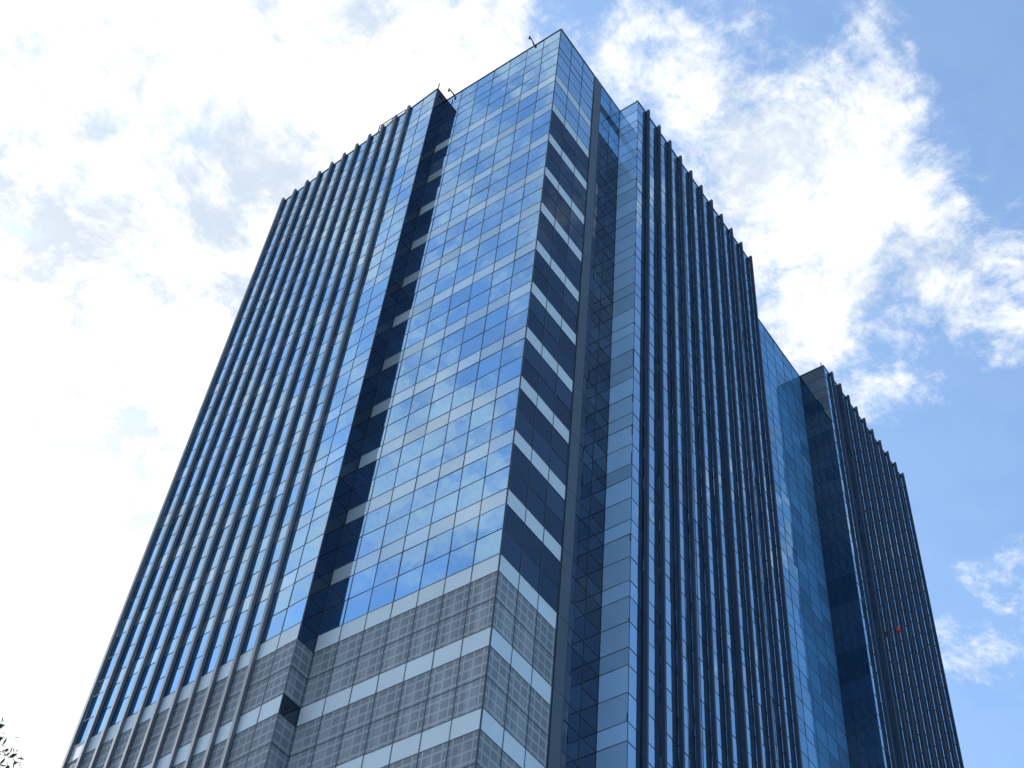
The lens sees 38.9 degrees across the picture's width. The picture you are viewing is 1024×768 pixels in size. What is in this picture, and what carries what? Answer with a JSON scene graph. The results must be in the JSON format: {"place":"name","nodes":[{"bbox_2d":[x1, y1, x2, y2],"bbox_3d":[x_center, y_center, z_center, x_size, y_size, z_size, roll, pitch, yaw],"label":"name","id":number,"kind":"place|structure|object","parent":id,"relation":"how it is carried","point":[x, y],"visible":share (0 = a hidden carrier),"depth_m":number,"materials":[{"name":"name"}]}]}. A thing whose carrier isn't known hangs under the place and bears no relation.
{"place":"outdoors","nodes":[
{"label":"outdoors","id":0,"kind":"place"},
{"bbox_2d":[97,576,532,767],"bbox_3d":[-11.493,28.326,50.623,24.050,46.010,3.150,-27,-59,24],"label":"parking columns","id":1,"kind":"structure","parent":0,"point":[352,723],"depth_m":62.32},
{"bbox_2d":[175,647,545,767],"bbox_3d":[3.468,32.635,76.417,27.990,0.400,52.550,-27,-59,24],"label":"parking slab","id":2,"kind":"structure","parent":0,"point":[287,733],"depth_m":62.81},
{"bbox_2d":[386,731,518,767],"bbox_3d":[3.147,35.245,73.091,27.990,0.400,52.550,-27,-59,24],"label":"parking slab","id":3,"kind":"structure","parent":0,"point":[486,748],"depth_m":57.16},
{"bbox_2d":[0,0,1023,767],"label":"sky","id":4,"kind":"structure","parent":0,"point":[866,157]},
{"bbox_2d":[596,100,637,767],"bbox_3d":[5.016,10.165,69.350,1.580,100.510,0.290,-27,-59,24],"label":"wing return","id":5,"kind":"object","parent":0,"point":[612,710],"visible":1,"depth_m":75.62,"materials":[{"name":"blue glass"}]},
{"bbox_2d":[627,101,796,767],"bbox_3d":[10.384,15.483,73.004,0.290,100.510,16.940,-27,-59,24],"label":"wing curtain wall","id":6,"kind":"structure","parent":0,"point":[634,713],"depth_m":82.57,"materials":[{"name":"blue glass"}]},
{"bbox_2d":[642,109,802,767],"bbox_3d":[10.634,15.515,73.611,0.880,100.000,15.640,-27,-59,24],"label":"wing fins","id":7,"kind":"object","parent":6,"relation":"attached to","point":[645,727],"visible":0.88,"depth_m":83.58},
{"bbox_3d":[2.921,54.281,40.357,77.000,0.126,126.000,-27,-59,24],"label":"pavement","id":8,"kind":"structure","parent":0,"visible":0},
{"bbox_2d":[0,718,27,767],"bbox_3d":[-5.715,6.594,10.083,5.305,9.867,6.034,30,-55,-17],"label":"broadleaf tree","id":9,"kind":"object","parent":8,"relation":"on","point":[6,750],"visible":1,"depth_m":13.25,"materials":[{"name":"black plant"}]},
{"bbox_2d":[67,758,89,767],"bbox_3d":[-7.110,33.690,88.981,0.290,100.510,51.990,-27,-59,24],"label":"curtain wall","id":10,"kind":"structure","parent":8,"relation":"on","point":[84,762],"depth_m":74.11,"materials":[{"name":"grey glass"}]},
{"bbox_2d":[66,88,437,767],"bbox_3d":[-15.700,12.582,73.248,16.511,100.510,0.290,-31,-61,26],"label":"wing curtain wall","id":11,"kind":"structure","parent":8,"relation":"on","point":[284,622],"depth_m":81.68,"materials":[{"name":"blue glass"}]},
{"bbox_2d":[61,105,410,767],"bbox_3d":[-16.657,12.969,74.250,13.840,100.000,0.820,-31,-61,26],"label":"wing fins","id":12,"kind":"object","parent":11,"relation":"attached to","point":[227,749],"visible":0.92,"depth_m":81.93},
{"bbox_2d":[265,88,446,767],"bbox_3d":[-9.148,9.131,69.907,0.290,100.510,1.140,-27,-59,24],"label":"wing return","id":13,"kind":"object","parent":8,"relation":"on","point":[307,639],"visible":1,"depth_m":77.67,"materials":[{"name":"blue glass"}]},
{"bbox_2d":[331,716,457,767],"bbox_3d":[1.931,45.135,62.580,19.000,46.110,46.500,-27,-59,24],"label":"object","id":14,"kind":"object","parent":8,"relation":"on","point":[400,739],"depth_m":63.27,"materials":[{"name":"grey"}]},
{"bbox_2d":[84,573,550,767],"bbox_3d":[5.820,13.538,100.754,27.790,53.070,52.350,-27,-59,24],"label":"office core","id":15,"kind":"object","parent":14,"relation":"on","point":[303,667],"visible":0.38,"depth_m":67.53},
{"bbox_2d":[375,36,821,364],"bbox_3d":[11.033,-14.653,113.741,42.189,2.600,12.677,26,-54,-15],"label":"roof davits and rods","id":16,"kind":"object","parent":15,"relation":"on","point":[449,89],"visible":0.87,"depth_m":111.47,"materials":[{"name":"metal"}]},
{"bbox_2d":[286,29,560,767],"bbox_3d":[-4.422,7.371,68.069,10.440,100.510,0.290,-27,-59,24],"label":"prow left curtain wall","id":17,"kind":"structure","parent":8,"relation":"on","point":[424,522],"depth_m":74.38,"materials":[{"name":"blue glass"}]},
{"bbox_2d":[476,29,594,767],"bbox_3d":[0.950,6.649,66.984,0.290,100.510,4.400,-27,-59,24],"label":"prow right curtain wall","id":18,"kind":"structure","parent":8,"relation":"on","point":[530,557],"depth_m":72.82,"materials":[{"name":"blue glass"}]},
{"bbox_2d":[542,76,600,767],"bbox_3d":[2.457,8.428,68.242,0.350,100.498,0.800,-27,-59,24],"label":"column cover","id":19,"kind":"object","parent":8,"relation":"on","point":[556,719],"depth_m":72.50,"materials":[{"name":"grey metal"}]},
{"bbox_2d":[560,85,619,767],"bbox_3d":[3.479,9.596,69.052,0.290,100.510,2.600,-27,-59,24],"label":"wall","id":20,"kind":"structure","parent":8,"relation":"on","point":[579,727],"depth_m":74.93,"materials":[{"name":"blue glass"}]},
{"bbox_2d":[758,318,850,767],"bbox_3d":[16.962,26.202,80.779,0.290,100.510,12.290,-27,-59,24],"label":"recessed curtain wall","id":21,"kind":"structure","parent":8,"relation":"on","point":[822,733],"depth_m":100.67,"materials":[{"name":"blue glass"}]},
{"bbox_2d":[800,365,884,767],"bbox_3d":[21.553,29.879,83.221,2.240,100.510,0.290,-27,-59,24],"label":"wing return","id":22,"kind":"object","parent":8,"relation":"on","point":[861,726],"visible":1,"depth_m":103.01,"materials":[{"name":"blue glass"}]},
{"bbox_2d":[823,365,959,767],"bbox_3d":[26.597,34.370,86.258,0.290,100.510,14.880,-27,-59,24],"label":"wing curtain wall","id":23,"kind":"structure","parent":8,"relation":"on","point":[868,642],"depth_m":107.98,"materials":[{"name":"blue glass"}]},
{"bbox_2d":[830,371,963,767],"bbox_3d":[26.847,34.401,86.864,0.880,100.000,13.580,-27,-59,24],"label":"wing fins","id":24,"kind":"object","parent":23,"relation":"attached to","point":[903,722],"visible":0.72,"depth_m":108.97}
]}

